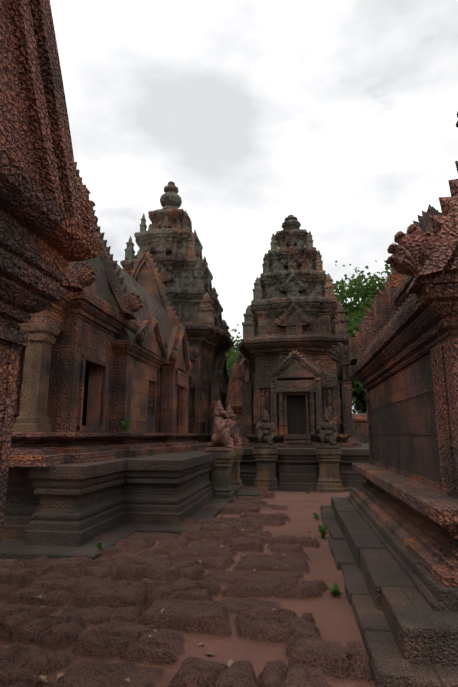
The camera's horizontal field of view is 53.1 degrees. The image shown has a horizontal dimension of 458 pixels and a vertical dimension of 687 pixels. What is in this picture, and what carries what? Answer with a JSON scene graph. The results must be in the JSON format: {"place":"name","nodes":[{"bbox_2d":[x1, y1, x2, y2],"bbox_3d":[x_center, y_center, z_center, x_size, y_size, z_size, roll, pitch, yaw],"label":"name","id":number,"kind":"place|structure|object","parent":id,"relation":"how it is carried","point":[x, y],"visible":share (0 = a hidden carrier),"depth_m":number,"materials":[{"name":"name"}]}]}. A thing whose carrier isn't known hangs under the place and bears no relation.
{"place":"outdoors","nodes":[
{"label":"outdoors","id":0,"kind":"place"},
{"bbox_2d":[0,0,97,442],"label":"roof","id":1,"kind":"structure","parent":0,"point":[35,141],"depth_m":3.23,"materials":[{"name":"brown stone"}]},
{"bbox_2d":[0,147,103,555],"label":"temple building","id":2,"kind":"structure","parent":0,"point":[46,237],"depth_m":3.11,"materials":[{"name":"brown stone"}]},
{"bbox_2d":[120,181,233,442],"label":"central tower","id":3,"kind":"structure","parent":0,"point":[169,240],"depth_m":17.33,"materials":[{"name":"stone"}]},
{"bbox_2d":[0,486,374,686],"bbox_3d":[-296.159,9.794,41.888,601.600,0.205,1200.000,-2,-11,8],"label":"ground","id":4,"kind":"structure","parent":0,"point":[94,623],"depth_m":3.94,"materials":[{"name":"brown stone"}]},
{"bbox_2d":[38,499,310,686],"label":"dry leaves","id":5,"kind":"object","parent":4,"relation":"on","point":[230,661],"visible":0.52,"depth_m":3.40,"materials":[{"name":"brown plant"}]},
{"bbox_2d":[0,443,369,559],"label":"platform","id":6,"kind":"structure","parent":4,"relation":"on","point":[67,510],"depth_m":7.27,"materials":[{"name":"stone"}]},
{"bbox_2d":[9,162,206,466],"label":"temple building","id":7,"kind":"structure","parent":6,"relation":"on","point":[84,320],"depth_m":9.04,"materials":[{"name":"brown stone"}]},
{"bbox_2d":[13,323,59,431],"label":"mandapa porch pillars","id":8,"kind":"structure","parent":7,"relation":"attached to","point":[32,417],"depth_m":7.25,"materials":[{"name":"brown stone"}]},
{"bbox_2d":[82,366,88,425],"bbox_3d":[-3.275,1.262,11.526,3.120,1.950,7.520,-2,-11,8],"label":"mandapa interior","id":9,"kind":"object","parent":7,"relation":"attached to","point":[85,396],"visible":0.02,"depth_m":9.41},
{"bbox_2d":[86,367,102,425],"bbox_3d":[-3.294,1.299,11.532,2.380,1.920,7.500,-2,-11,8],"label":"doorway","id":10,"kind":"structure","parent":7,"relation":"in","point":[93,413],"depth_m":8.90,"materials":[{"name":"stone"}]},
{"bbox_2d":[58,255,174,343],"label":"roof","id":11,"kind":"structure","parent":7,"relation":"attached to","point":[100,285],"depth_m":11.19,"materials":[{"name":"stone"}]},
{"bbox_2d":[130,359,147,421],"bbox_3d":[-3.323,1.478,12.283,3.200,1.320,4.980,-2,-11,8],"label":"wall panel","id":12,"kind":"object","parent":7,"relation":"attached to","point":[138,405],"visible":0.06,"depth_m":10.23,"materials":[{"name":"brown stone"}]},
{"bbox_2d":[202,451,235,502],"bbox_3d":[-0.231,3.150,10.814,0.720,1.170,0.720,-2,-11,8],"label":"pedestal","id":13,"kind":"object","parent":4,"relation":"on","point":[220,474],"visible":0.6,"depth_m":10.56,"materials":[{"name":"stone"}]},
{"bbox_2d":[205,401,233,451],"bbox_3d":[-0.227,1.984,11.044,0.715,1.205,0.706,-2,-11,8],"label":"guardian statue","id":14,"kind":"object","parent":13,"relation":"on","point":[221,440],"visible":1,"depth_m":10.83,"materials":[{"name":"brown stone"}]},
{"bbox_2d":[96,420,343,595],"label":"weeds","id":15,"kind":"object","parent":4,"relation":"on","point":[322,530],"visible":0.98,"depth_m":6.90,"materials":[{"name":"green plant"}]},
{"bbox_2d":[225,324,241,375],"bbox_3d":[0.723,3.314,32.634,9.453,9.494,10.406,-2,-11,8],"label":"tree","id":16,"kind":"object","parent":4,"relation":"on","point":[231,361],"visible":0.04,"depth_m":31.81,"materials":[{"name":"green plant"}]},
{"bbox_2d":[227,329,239,360],"bbox_3d":[-0.237,3.632,40.178,11.711,11.736,13.811,-2,-11,8],"label":"tree","id":17,"kind":"object","parent":4,"relation":"on","point":[236,350],"depth_m":38.96,"materials":[{"name":"green plant"}]},
{"bbox_2d":[231,449,243,488],"bbox_3d":[0.013,3.476,12.464,0.720,1.170,0.720,-2,-11,8],"label":"pedestal","id":18,"kind":"object","parent":4,"relation":"on","point":[235,474],"visible":0.23,"depth_m":12.20,"materials":[{"name":"stone"}]},
{"bbox_2d":[224,405,241,449],"bbox_3d":[0.018,2.311,12.694,0.715,1.205,0.706,-2,-11,8],"label":"guardian statue","id":19,"kind":"object","parent":18,"relation":"on","point":[230,424],"visible":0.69,"depth_m":12.46,"materials":[{"name":"stone"}]},
{"bbox_2d":[231,477,262,496],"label":"mandapa stairs","id":20,"kind":"structure","parent":4,"relation":"on","point":[240,492],"depth_m":11.32,"materials":[{"name":"stone"}]},
{"bbox_2d":[252,448,278,490],"bbox_3d":[1.070,3.606,13.117,0.740,1.170,0.740,-2,-11,8],"label":"pedestal","id":21,"kind":"object","parent":4,"relation":"on","point":[265,461],"visible":0.85,"depth_m":12.85,"materials":[{"name":"stone"}]},
{"bbox_2d":[254,410,277,448],"bbox_3d":[1.064,2.481,13.296,0.648,1.107,0.657,-2,-11,8],"label":"guardian statue","id":22,"kind":"object","parent":21,"relation":"on","point":[264,433],"visible":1,"depth_m":13.19,"materials":[{"name":"grey stone"}]},
{"bbox_2d":[227,351,366,441],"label":"wall","id":23,"kind":"structure","parent":4,"relation":"on","point":[234,400],"depth_m":23.62,"materials":[{"name":"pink stone"}]},
{"bbox_2d":[315,448,344,492],"bbox_3d":[2.802,3.557,12.870,0.740,1.170,0.740,-2,-11,8],"label":"pedestal","id":24,"kind":"object","parent":4,"relation":"on","point":[328,479],"visible":0.85,"depth_m":12.60,"materials":[{"name":"stone"}]},
{"bbox_2d":[316,409,340,448],"bbox_3d":[2.796,2.432,13.049,0.648,1.107,0.657,-2,-11,8],"label":"guardian statue","id":25,"kind":"object","parent":24,"relation":"on","point":[325,432],"visible":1,"depth_m":12.93,"materials":[{"name":"grey stone"}]},
{"bbox_2d":[346,422,368,442],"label":"enclosure wall","id":26,"kind":"structure","parent":4,"relation":"on","point":[360,432],"depth_m":23.75,"materials":[{"name":"brown stone"}]},
{"bbox_2d":[345,297,372,409],"bbox_3d":[11.609,1.782,28.674,12.356,10.924,10.374,-2,-11,8],"label":"tree","id":27,"kind":"object","parent":4,"relation":"on","point":[351,328],"depth_m":28.50,"materials":[{"name":"green plant"}]},
{"bbox_2d":[332,260,387,321],"bbox_3d":[10.344,1.032,36.108,14.450,15.213,13.732,-2,-11,8],"label":"tree","id":28,"kind":"object","parent":4,"relation":"on","point":[344,294],"visible":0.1,"depth_m":33.80,"materials":[{"name":"green plant"}]},
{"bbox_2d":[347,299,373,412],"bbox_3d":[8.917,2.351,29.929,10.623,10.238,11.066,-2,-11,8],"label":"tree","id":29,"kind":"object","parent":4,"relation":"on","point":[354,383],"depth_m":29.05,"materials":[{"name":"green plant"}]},
{"bbox_2d":[344,260,392,319],"bbox_3d":[13.973,0.819,33.877,14.453,14.781,14.031,-2,-11,8],"label":"tree","id":30,"kind":"object","parent":4,"relation":"on","point":[373,280],"visible":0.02,"depth_m":32.61,"materials":[{"name":"green plant"}]},
{"bbox_2d":[320,492,457,686],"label":"stone steps","id":31,"kind":"structure","parent":4,"relation":"on","point":[402,601],"depth_m":3.57,"materials":[{"name":"grey stone"}]},
{"bbox_2d":[329,112,457,586],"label":"library","id":32,"kind":"structure","parent":4,"relation":"on","point":[410,322],"depth_m":4.68,"materials":[{"name":"brown stone"}]},
{"bbox_2d":[371,391,441,483],"bbox_3d":[3.901,1.280,6.142,3.098,1.024,5.040,-2,-11,8],"label":"wall panel","id":33,"kind":"object","parent":32,"relation":"attached to","point":[404,434],"visible":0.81,"depth_m":5.82,"materials":[{"name":"brown stone"}]},
{"bbox_2d":[430,336,457,498],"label":"pilaster","id":34,"kind":"object","parent":32,"relation":"attached to","point":[450,347],"visible":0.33,"depth_m":4.16,"materials":[{"name":"brown stone"}]},
{"bbox_2d":[50,0,457,412],"label":"sky","id":35,"kind":"structure","parent":0,"point":[339,117],"materials":[{"name":"white"}]},
{"bbox_2d":[237,215,360,447],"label":"tower","id":36,"kind":"structure","parent":0,"point":[294,324],"depth_m":15.90,"materials":[{"name":"stone"}]},
{"bbox_2d":[287,395,306,433],"bbox_3d":[2.343,2.349,15.911,1.220,1.580,1.270,-2,-11,8],"label":"tower interior","id":37,"kind":"object","parent":36,"relation":"attached to","point":[296,414],"visible":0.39,"depth_m":15.27,"materials":[{"name":"black"}]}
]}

